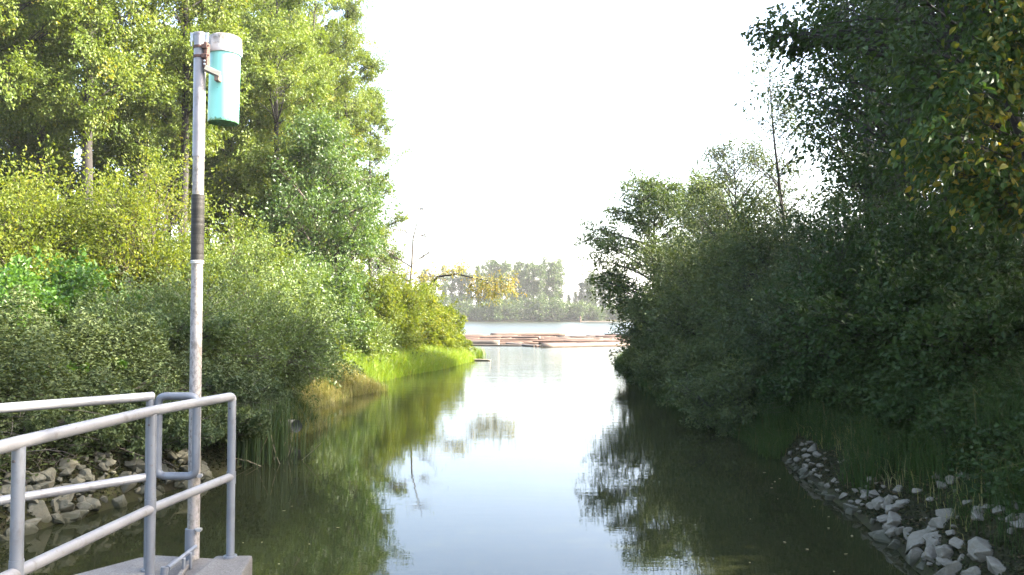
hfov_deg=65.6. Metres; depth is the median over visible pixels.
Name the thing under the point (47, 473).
rock
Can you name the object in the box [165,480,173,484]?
rock
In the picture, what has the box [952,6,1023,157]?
dark alder tree
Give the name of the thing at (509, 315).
shrub
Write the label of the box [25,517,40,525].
rock
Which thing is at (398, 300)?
sunlit shrub
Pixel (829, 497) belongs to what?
rock
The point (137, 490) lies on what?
rock
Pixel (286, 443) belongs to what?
reed clump
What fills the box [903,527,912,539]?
rock
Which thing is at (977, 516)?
rock
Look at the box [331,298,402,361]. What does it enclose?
sunlit shrub
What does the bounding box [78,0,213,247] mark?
cottonwood tree
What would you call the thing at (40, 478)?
rock
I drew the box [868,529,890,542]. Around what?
rock
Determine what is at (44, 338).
undergrowth
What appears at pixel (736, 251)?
willow shrub
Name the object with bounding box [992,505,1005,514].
rock
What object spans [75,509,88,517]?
rock
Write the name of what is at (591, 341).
floating log
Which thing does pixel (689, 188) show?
willow tree
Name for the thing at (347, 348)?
sunlit shrub
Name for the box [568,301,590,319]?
shrub
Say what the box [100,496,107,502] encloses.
rock
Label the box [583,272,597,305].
tree
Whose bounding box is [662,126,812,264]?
arching willow tree
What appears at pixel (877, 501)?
rock
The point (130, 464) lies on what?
rock
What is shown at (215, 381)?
willow shrub
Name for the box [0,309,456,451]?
undergrowth
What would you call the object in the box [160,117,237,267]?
cottonwood tree
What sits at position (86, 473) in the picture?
rock
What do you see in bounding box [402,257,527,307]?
leaning alder tree
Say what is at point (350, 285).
sunlit shrub
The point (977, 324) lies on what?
bramble bush
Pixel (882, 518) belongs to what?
rock
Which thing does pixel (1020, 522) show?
rock
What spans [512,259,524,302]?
tree
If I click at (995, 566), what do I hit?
rock
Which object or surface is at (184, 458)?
rock
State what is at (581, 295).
conifer
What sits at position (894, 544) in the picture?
rock
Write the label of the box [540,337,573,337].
floating log
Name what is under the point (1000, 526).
grass
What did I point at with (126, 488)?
rock
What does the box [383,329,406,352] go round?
sunlit shrub
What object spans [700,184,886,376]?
willow shrub
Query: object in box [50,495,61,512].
rock
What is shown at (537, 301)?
shrub
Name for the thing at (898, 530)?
rock
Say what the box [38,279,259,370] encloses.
willow shrub
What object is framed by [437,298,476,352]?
sunlit shrub
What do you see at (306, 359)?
willow shrub
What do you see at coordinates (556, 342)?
floating log
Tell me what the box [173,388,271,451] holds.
willow shrub
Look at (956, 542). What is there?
rock
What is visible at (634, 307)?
willow shrub
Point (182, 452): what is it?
rock
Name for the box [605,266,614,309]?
tree
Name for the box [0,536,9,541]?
rock
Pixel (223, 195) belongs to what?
cottonwood tree
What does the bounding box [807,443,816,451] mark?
rock
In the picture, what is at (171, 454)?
rock
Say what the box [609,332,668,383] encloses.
willow shrub
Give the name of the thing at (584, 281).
tree
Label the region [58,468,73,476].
rock
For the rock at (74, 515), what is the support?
on the ground at (212, 466)
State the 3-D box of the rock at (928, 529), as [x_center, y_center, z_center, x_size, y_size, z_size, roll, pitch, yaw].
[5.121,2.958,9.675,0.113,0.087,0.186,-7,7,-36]
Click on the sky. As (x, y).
(522, 119)
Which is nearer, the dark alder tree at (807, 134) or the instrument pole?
the instrument pole
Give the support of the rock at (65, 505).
on the ground at (212, 466)
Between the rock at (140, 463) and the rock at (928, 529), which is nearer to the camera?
the rock at (928, 529)
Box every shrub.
[0,394,82,438]
[14,386,130,453]
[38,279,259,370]
[45,371,165,394]
[61,244,338,394]
[83,388,227,461]
[121,193,324,345]
[142,365,251,402]
[170,266,366,408]
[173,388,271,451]
[203,365,296,421]
[212,230,363,355]
[276,293,348,388]
[288,362,314,394]
[290,244,382,363]
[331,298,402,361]
[332,338,352,358]
[359,267,438,352]
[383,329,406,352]
[410,279,467,351]
[435,294,454,305]
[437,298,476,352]
[447,300,467,319]
[451,295,476,319]
[465,302,478,319]
[471,304,486,318]
[473,303,492,320]
[477,298,506,321]
[489,296,515,319]
[501,299,523,319]
[505,301,529,320]
[518,295,536,318]
[520,300,541,319]
[524,295,548,317]
[532,295,569,320]
[551,297,574,319]
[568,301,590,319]
[576,299,593,318]
[585,304,605,320]
[596,306,609,318]
[604,225,712,351]
[604,304,619,318]
[606,302,654,355]
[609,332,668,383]
[622,326,718,393]
[636,174,755,350]
[644,178,845,347]
[654,335,740,407]
[658,340,784,436]
[685,179,867,364]
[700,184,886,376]
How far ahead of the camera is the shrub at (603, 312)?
338.57 m
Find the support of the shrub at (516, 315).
on the ground at (212, 466)
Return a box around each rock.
[0,484,10,494]
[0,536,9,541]
[2,479,10,484]
[4,471,10,478]
[5,527,9,536]
[24,522,38,535]
[25,485,32,491]
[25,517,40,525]
[26,470,34,482]
[26,499,38,503]
[27,500,51,522]
[32,485,40,489]
[33,472,45,483]
[36,480,54,488]
[39,467,55,480]
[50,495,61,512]
[51,513,64,523]
[56,495,69,503]
[58,458,77,470]
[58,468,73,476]
[59,499,74,511]
[61,511,81,520]
[62,493,74,500]
[63,517,73,522]
[70,476,84,483]
[75,501,93,510]
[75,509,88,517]
[76,465,85,469]
[77,495,85,502]
[79,468,91,480]
[85,497,100,510]
[94,452,105,462]
[97,462,109,470]
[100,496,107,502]
[102,458,115,466]
[105,451,112,457]
[112,494,127,507]
[118,471,131,476]
[120,483,136,492]
[124,461,135,467]
[131,459,144,471]
[134,487,140,493]
[136,467,141,473]
[139,485,144,494]
[156,489,162,496]
[162,464,168,471]
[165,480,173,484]
[167,451,177,458]
[177,448,187,454]
[178,452,187,463]
[180,465,187,471]
[180,480,187,487]
[200,464,209,473]
[202,477,211,482]
[203,470,211,477]
[799,467,807,472]
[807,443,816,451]
[812,452,820,457]
[824,483,829,489]
[825,494,835,499]
[839,492,847,499]
[843,503,858,510]
[845,507,855,514]
[860,492,869,500]
[866,502,873,508]
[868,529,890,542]
[869,490,879,496]
[869,518,875,524]
[871,496,883,509]
[877,514,887,522]
[882,523,896,531]
[884,494,895,504]
[884,527,896,537]
[885,504,898,514]
[887,511,901,525]
[888,539,899,549]
[891,503,904,509]
[892,485,902,493]
[894,526,904,535]
[895,499,909,506]
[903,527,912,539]
[905,528,926,553]
[906,547,922,566]
[912,488,922,494]
[916,561,924,569]
[922,530,938,540]
[923,545,936,562]
[925,525,932,532]
[925,534,940,546]
[928,517,947,528]
[935,508,954,519]
[935,544,953,557]
[936,481,948,488]
[936,557,952,565]
[936,561,961,574]
[945,475,959,484]
[945,529,955,535]
[949,537,964,548]
[958,554,964,561]
[960,566,980,574]
[962,500,973,506]
[968,536,993,561]
[971,510,984,520]
[974,548,992,561]
[986,556,1005,574]
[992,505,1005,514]
[1005,513,1019,522]
[1007,527,1016,534]
[1010,521,1023,529]
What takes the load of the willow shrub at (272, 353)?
on the ground at (212, 466)
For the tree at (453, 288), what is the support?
on the ground at (212, 466)
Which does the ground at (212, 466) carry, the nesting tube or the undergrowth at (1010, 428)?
the undergrowth at (1010, 428)
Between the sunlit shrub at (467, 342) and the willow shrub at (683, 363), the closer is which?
the willow shrub at (683, 363)
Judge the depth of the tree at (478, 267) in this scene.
353.75 m
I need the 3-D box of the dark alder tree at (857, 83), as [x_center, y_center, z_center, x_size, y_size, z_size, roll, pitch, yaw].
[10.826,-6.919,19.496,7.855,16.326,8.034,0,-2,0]
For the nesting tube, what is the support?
attached to the instrument pole
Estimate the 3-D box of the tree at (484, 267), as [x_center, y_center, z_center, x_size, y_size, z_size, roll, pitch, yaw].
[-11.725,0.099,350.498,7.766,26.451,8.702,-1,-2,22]
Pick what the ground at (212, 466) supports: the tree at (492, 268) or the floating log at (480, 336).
the tree at (492, 268)
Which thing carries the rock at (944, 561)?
on the ground at (212, 466)
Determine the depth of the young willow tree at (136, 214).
24.53 m
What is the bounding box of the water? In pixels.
[0,322,920,574]
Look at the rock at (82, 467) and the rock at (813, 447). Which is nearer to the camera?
the rock at (82, 467)
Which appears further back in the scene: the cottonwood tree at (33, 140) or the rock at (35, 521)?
the cottonwood tree at (33, 140)
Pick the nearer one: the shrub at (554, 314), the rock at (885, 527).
the rock at (885, 527)
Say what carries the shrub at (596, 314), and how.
on the ground at (212, 466)
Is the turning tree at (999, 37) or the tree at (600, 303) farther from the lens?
the tree at (600, 303)
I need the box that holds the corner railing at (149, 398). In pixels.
[0,392,200,572]
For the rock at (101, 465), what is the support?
on the ground at (212, 466)
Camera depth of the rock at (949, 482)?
10.05 m
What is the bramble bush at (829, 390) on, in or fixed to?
on the ground at (212, 466)
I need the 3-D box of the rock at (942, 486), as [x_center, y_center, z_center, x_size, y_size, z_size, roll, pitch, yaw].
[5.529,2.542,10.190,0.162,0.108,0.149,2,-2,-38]
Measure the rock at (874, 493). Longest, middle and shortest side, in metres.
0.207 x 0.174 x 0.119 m
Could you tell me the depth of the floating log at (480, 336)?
98.08 m
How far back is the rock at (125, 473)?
12.81 m
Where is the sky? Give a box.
[1,0,1021,308]
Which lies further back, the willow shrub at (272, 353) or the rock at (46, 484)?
the willow shrub at (272, 353)
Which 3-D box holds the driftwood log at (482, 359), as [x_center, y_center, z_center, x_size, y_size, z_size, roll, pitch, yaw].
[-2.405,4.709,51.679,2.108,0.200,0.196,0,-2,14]
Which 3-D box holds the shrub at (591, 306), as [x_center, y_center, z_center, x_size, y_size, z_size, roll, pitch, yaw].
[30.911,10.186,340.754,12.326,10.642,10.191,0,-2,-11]
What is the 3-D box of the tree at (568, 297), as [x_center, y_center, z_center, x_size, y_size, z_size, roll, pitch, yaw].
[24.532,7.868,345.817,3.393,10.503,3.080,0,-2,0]
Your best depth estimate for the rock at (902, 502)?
10.75 m
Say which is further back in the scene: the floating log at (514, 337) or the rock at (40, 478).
the floating log at (514, 337)
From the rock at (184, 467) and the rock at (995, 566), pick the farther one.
the rock at (184, 467)
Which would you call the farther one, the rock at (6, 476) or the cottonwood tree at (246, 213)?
the cottonwood tree at (246, 213)
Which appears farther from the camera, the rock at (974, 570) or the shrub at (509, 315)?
the shrub at (509, 315)
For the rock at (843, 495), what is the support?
on the ground at (212, 466)
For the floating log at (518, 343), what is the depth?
78.15 m
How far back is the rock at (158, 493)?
13.16 m
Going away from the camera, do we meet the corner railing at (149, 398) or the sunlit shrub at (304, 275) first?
the corner railing at (149, 398)
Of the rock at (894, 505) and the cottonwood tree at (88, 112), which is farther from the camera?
the cottonwood tree at (88, 112)
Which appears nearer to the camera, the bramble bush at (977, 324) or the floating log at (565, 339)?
the bramble bush at (977, 324)
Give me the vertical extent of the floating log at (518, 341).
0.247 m
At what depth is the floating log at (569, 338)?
94.90 m
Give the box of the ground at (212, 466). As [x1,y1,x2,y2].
[0,318,1023,574]
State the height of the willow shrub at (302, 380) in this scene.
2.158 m
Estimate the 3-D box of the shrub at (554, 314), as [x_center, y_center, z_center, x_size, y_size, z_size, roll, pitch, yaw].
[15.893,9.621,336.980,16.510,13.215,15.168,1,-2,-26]
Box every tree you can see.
[0,0,89,121]
[0,0,114,203]
[0,1,82,220]
[0,12,60,207]
[0,134,190,301]
[7,0,183,213]
[7,9,136,212]
[11,172,166,264]
[39,137,269,320]
[76,50,164,229]
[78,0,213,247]
[96,0,260,250]
[126,22,225,286]
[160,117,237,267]
[172,0,285,253]
[179,0,294,250]
[182,208,304,280]
[208,116,285,251]
[213,0,344,259]
[239,1,324,247]
[251,90,406,310]
[264,0,378,261]
[289,13,372,258]
[296,49,386,273]
[308,0,392,283]
[333,77,416,298]
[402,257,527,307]
[418,268,429,285]
[435,264,451,298]
[447,268,457,301]
[453,262,470,302]
[460,272,476,298]
[471,265,482,306]
[479,258,489,303]
[484,255,501,301]
[492,263,507,302]
[499,260,514,302]
[508,261,519,305]
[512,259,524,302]
[518,258,535,303]
[529,261,539,301]
[533,262,547,302]
[542,254,551,301]
[545,256,561,299]
[554,257,567,298]
[565,294,570,302]
[572,291,577,303]
[573,162,708,323]
[582,277,588,304]
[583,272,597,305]
[591,268,598,305]
[596,270,607,308]
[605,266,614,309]
[645,163,750,279]
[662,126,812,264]
[725,22,824,259]
[733,0,959,242]
[739,0,1023,241]
[767,0,984,227]
[787,0,1023,236]
[811,9,941,235]
[874,0,1018,229]
[879,0,1023,250]
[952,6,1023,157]
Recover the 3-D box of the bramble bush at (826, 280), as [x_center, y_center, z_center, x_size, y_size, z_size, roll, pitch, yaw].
[8.080,0.257,17.531,5.701,5.040,5.149,0,-2,0]
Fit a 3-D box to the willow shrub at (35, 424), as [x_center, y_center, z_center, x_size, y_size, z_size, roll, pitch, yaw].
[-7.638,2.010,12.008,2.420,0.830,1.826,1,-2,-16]
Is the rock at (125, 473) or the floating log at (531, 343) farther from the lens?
the floating log at (531, 343)
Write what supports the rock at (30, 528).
on the ground at (212, 466)
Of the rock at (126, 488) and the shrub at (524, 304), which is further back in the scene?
the shrub at (524, 304)
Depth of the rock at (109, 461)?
12.61 m
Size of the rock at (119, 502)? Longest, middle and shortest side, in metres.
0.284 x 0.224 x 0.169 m
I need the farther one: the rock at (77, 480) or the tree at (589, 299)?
the tree at (589, 299)
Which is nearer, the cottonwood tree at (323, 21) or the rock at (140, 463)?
the rock at (140, 463)
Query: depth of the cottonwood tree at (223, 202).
52.88 m
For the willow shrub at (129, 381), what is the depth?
14.07 m
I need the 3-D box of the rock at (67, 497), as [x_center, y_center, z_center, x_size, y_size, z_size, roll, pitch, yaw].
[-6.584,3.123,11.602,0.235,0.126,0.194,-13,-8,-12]
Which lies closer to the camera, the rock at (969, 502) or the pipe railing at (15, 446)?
the pipe railing at (15, 446)
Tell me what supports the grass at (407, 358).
on the ground at (212, 466)
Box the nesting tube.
[208,32,241,126]
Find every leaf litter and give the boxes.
[0,442,242,529]
[781,408,1023,574]
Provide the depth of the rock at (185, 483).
13.77 m
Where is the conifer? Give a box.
[577,282,587,304]
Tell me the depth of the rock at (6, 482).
11.01 m
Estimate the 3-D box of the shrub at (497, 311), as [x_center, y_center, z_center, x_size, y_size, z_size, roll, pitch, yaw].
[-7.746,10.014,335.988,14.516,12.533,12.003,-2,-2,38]
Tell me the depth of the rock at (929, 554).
9.22 m
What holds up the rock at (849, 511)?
in the water
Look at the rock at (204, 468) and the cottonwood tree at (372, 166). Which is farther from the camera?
the cottonwood tree at (372, 166)
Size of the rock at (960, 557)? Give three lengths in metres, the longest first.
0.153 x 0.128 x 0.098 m
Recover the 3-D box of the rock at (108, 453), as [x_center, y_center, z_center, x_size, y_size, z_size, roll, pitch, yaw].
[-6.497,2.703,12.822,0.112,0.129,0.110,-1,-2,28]
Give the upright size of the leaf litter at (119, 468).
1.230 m
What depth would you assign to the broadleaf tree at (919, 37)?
11.50 m
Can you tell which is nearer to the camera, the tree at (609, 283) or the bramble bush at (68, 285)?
the bramble bush at (68, 285)
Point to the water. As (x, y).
(515, 460)
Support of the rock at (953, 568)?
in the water
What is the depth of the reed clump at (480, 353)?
56.52 m
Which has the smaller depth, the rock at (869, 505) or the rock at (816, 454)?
the rock at (869, 505)
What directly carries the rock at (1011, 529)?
on the ground at (212, 466)
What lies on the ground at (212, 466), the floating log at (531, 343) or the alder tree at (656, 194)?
the alder tree at (656, 194)
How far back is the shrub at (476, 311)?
337.67 m
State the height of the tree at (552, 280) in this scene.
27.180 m
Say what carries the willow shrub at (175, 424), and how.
on the ground at (212, 466)
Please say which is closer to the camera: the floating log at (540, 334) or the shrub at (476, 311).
the floating log at (540, 334)
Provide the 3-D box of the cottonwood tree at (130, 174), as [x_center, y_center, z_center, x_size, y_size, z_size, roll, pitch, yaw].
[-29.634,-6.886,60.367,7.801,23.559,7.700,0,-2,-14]
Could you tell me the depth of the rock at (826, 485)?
13.42 m
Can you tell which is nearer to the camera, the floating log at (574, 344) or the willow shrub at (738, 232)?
the willow shrub at (738, 232)
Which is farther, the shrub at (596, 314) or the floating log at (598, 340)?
the shrub at (596, 314)
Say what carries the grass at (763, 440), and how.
on the ground at (212, 466)
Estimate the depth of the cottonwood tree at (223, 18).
36.00 m
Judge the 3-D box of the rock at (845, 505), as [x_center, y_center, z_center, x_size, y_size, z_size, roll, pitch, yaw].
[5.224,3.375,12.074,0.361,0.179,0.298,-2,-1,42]
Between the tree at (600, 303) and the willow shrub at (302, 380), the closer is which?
the willow shrub at (302, 380)
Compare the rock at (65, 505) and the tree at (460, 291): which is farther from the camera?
the tree at (460, 291)
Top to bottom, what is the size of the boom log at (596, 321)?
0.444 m
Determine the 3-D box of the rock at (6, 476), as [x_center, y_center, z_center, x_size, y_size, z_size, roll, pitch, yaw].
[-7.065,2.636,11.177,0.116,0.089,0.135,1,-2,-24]
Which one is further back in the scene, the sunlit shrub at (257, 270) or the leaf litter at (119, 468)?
the sunlit shrub at (257, 270)
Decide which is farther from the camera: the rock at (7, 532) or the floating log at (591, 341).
the floating log at (591, 341)
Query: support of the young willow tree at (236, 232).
on the ground at (212, 466)
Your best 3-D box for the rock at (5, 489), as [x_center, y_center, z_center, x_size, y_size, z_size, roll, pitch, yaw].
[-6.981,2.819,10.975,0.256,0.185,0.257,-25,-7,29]
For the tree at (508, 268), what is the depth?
344.41 m
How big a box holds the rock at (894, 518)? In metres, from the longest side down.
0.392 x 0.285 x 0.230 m
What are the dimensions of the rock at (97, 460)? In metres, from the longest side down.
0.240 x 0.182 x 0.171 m
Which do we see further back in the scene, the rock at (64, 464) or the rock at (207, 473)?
the rock at (207, 473)
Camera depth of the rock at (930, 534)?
9.52 m
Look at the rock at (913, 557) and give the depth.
9.51 m
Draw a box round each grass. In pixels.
[266,377,333,433]
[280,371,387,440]
[339,343,485,379]
[613,345,720,392]
[614,348,660,392]
[650,381,809,459]
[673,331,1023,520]
[802,385,1023,562]
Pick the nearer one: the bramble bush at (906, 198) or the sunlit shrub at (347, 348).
the bramble bush at (906, 198)
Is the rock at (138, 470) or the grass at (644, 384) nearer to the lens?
the rock at (138, 470)
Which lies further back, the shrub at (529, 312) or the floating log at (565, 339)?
the shrub at (529, 312)
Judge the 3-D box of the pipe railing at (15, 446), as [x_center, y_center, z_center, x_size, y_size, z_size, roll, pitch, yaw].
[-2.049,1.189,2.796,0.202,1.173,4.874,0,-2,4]
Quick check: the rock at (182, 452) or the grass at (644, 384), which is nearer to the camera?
the rock at (182, 452)
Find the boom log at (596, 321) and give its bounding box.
[581,321,611,321]
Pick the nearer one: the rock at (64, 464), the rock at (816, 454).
the rock at (64, 464)
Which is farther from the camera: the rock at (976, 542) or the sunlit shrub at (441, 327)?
the sunlit shrub at (441, 327)
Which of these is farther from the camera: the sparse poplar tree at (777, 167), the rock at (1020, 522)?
the sparse poplar tree at (777, 167)
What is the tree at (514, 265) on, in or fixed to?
on the ground at (212, 466)
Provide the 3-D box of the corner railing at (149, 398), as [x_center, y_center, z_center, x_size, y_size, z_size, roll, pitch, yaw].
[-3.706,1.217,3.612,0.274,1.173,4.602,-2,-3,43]
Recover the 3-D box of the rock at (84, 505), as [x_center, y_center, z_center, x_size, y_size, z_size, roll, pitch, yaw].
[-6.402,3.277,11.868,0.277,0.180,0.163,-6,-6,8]
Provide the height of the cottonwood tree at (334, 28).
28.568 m
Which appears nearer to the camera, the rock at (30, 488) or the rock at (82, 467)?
the rock at (30, 488)
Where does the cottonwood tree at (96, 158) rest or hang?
on the ground at (212, 466)
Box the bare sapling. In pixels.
[368,201,448,289]
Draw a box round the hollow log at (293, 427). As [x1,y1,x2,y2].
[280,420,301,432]
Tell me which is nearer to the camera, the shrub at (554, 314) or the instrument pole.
the instrument pole
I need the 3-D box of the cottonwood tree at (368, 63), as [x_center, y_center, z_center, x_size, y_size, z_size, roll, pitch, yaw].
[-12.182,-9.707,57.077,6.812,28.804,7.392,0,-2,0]
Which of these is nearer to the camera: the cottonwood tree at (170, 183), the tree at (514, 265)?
the cottonwood tree at (170, 183)
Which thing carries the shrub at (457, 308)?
on the ground at (212, 466)
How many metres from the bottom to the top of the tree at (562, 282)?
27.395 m
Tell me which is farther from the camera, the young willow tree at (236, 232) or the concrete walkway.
the young willow tree at (236, 232)
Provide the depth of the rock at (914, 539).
9.74 m
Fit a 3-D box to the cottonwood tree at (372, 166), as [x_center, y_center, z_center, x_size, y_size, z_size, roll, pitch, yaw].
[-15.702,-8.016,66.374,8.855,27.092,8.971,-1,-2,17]
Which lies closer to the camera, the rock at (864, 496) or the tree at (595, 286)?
the rock at (864, 496)
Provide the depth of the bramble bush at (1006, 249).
15.94 m
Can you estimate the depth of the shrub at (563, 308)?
336.99 m
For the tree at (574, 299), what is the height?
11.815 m
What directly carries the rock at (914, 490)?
on the ground at (212, 466)
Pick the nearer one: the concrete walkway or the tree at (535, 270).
the concrete walkway
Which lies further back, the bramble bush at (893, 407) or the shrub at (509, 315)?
the shrub at (509, 315)
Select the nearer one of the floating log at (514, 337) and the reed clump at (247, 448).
the reed clump at (247, 448)
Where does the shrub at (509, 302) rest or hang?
on the ground at (212, 466)
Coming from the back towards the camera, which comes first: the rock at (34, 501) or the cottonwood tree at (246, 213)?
the cottonwood tree at (246, 213)
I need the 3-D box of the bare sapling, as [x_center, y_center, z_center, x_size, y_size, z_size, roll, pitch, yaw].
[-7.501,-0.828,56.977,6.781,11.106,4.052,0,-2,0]
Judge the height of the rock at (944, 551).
0.185 m
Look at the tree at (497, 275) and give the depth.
342.98 m
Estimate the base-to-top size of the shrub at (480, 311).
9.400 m
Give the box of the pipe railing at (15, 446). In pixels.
[0,393,236,574]
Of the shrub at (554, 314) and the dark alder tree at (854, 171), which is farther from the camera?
the shrub at (554, 314)
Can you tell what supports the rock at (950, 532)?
on the ground at (212, 466)
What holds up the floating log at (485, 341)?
on the water
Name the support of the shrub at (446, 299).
on the ground at (212, 466)
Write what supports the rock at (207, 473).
on the ground at (212, 466)
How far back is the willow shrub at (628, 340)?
44.79 m
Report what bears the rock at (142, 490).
on the ground at (212, 466)
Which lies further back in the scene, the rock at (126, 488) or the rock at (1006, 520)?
the rock at (126, 488)
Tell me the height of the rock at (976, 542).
0.271 m
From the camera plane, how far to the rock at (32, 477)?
11.34 m
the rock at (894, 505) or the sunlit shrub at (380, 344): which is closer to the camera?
the rock at (894, 505)
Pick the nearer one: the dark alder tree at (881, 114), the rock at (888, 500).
the rock at (888, 500)
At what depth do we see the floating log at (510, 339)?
87.75 m
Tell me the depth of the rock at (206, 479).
14.22 m
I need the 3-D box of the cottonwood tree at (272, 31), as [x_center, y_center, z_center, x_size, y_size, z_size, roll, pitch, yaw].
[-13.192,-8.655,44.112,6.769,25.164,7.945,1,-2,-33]
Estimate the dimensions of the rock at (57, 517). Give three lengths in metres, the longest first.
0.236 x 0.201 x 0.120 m
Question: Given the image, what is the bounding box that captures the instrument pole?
[160,31,220,574]
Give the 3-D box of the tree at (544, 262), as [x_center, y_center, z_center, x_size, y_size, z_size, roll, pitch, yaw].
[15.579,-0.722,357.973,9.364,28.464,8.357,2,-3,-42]
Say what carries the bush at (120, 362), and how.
on the ground at (212, 466)
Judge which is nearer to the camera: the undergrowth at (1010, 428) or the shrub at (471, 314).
the undergrowth at (1010, 428)
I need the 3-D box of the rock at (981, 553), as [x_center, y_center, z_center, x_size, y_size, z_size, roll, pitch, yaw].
[5.037,2.861,8.477,0.194,0.191,0.255,-1,-2,30]
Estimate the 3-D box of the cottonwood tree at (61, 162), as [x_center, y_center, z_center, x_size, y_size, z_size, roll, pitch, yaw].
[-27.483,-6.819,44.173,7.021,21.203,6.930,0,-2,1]
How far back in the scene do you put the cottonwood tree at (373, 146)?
62.12 m
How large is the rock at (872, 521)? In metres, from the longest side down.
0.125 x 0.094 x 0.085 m
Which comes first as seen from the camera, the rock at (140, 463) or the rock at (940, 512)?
the rock at (940, 512)
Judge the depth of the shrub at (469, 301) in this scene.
339.46 m
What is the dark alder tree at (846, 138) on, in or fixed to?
on the ground at (212, 466)
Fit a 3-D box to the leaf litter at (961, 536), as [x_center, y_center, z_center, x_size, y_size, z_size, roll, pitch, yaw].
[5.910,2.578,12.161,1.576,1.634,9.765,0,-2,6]
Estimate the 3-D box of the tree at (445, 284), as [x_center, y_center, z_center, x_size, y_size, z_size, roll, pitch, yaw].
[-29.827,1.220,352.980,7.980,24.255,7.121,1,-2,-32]
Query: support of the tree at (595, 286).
on the ground at (212, 466)
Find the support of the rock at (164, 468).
on the ground at (212, 466)
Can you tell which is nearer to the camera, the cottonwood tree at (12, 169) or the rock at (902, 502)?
the rock at (902, 502)
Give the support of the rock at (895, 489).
on the ground at (212, 466)
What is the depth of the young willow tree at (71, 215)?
27.65 m
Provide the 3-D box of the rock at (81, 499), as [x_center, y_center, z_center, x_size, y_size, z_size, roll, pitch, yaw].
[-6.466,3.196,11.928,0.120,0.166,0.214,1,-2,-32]
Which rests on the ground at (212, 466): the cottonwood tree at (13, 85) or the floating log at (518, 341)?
the cottonwood tree at (13, 85)
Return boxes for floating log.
[465,336,500,337]
[470,344,521,345]
[471,340,499,343]
[473,338,537,339]
[480,336,539,337]
[490,333,564,335]
[499,340,574,341]
[503,341,532,342]
[506,342,539,346]
[522,342,538,343]
[538,338,593,339]
[539,338,616,338]
[539,342,575,343]
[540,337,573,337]
[540,342,625,346]
[563,340,623,341]
[570,336,618,337]
[575,340,624,340]
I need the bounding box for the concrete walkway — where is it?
[75,555,251,574]
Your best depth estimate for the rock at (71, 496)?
11.69 m
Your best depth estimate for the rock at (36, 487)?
11.29 m
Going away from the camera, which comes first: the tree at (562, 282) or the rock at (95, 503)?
the rock at (95, 503)
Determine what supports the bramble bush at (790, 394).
on the ground at (212, 466)
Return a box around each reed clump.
[225,394,312,469]
[241,389,324,464]
[471,346,489,356]
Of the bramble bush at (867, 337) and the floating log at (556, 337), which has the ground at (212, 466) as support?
the bramble bush at (867, 337)
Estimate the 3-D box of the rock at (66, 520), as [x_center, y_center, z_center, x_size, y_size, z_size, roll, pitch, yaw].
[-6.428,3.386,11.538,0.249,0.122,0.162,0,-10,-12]
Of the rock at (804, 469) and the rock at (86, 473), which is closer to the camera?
the rock at (86, 473)
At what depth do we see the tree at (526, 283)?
346.24 m
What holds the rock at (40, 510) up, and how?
on the ground at (212, 466)
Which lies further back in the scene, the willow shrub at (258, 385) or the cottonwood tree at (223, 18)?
the cottonwood tree at (223, 18)
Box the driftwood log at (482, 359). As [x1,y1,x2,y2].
[473,359,490,360]
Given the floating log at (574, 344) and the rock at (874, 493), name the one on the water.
the floating log at (574, 344)
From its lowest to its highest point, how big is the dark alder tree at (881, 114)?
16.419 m
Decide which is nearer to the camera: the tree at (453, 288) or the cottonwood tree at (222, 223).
the cottonwood tree at (222, 223)
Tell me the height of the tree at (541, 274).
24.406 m
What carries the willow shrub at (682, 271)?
on the ground at (212, 466)
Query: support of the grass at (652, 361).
on the ground at (212, 466)
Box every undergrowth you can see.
[0,284,284,488]
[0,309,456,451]
[692,330,1023,519]
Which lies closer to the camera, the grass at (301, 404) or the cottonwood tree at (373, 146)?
the grass at (301, 404)
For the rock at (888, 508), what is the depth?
10.82 m
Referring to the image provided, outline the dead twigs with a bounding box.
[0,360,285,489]
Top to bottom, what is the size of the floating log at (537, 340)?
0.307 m
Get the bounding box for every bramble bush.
[0,244,153,344]
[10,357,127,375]
[747,185,972,401]
[755,180,971,298]
[755,349,846,413]
[769,226,1023,386]
[812,364,899,416]
[833,175,1023,356]
[866,387,943,430]
[872,261,1023,408]
[925,410,1021,450]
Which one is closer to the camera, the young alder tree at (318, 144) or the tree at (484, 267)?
the young alder tree at (318, 144)
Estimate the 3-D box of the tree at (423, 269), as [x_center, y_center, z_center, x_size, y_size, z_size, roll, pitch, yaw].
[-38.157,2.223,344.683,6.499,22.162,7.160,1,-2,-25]
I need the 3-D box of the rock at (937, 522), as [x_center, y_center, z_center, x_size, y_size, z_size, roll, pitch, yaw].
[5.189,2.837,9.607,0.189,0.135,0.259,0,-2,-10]
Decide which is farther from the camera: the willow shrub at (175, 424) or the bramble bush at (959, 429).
the willow shrub at (175, 424)
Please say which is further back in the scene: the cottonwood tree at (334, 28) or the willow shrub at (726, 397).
the cottonwood tree at (334, 28)

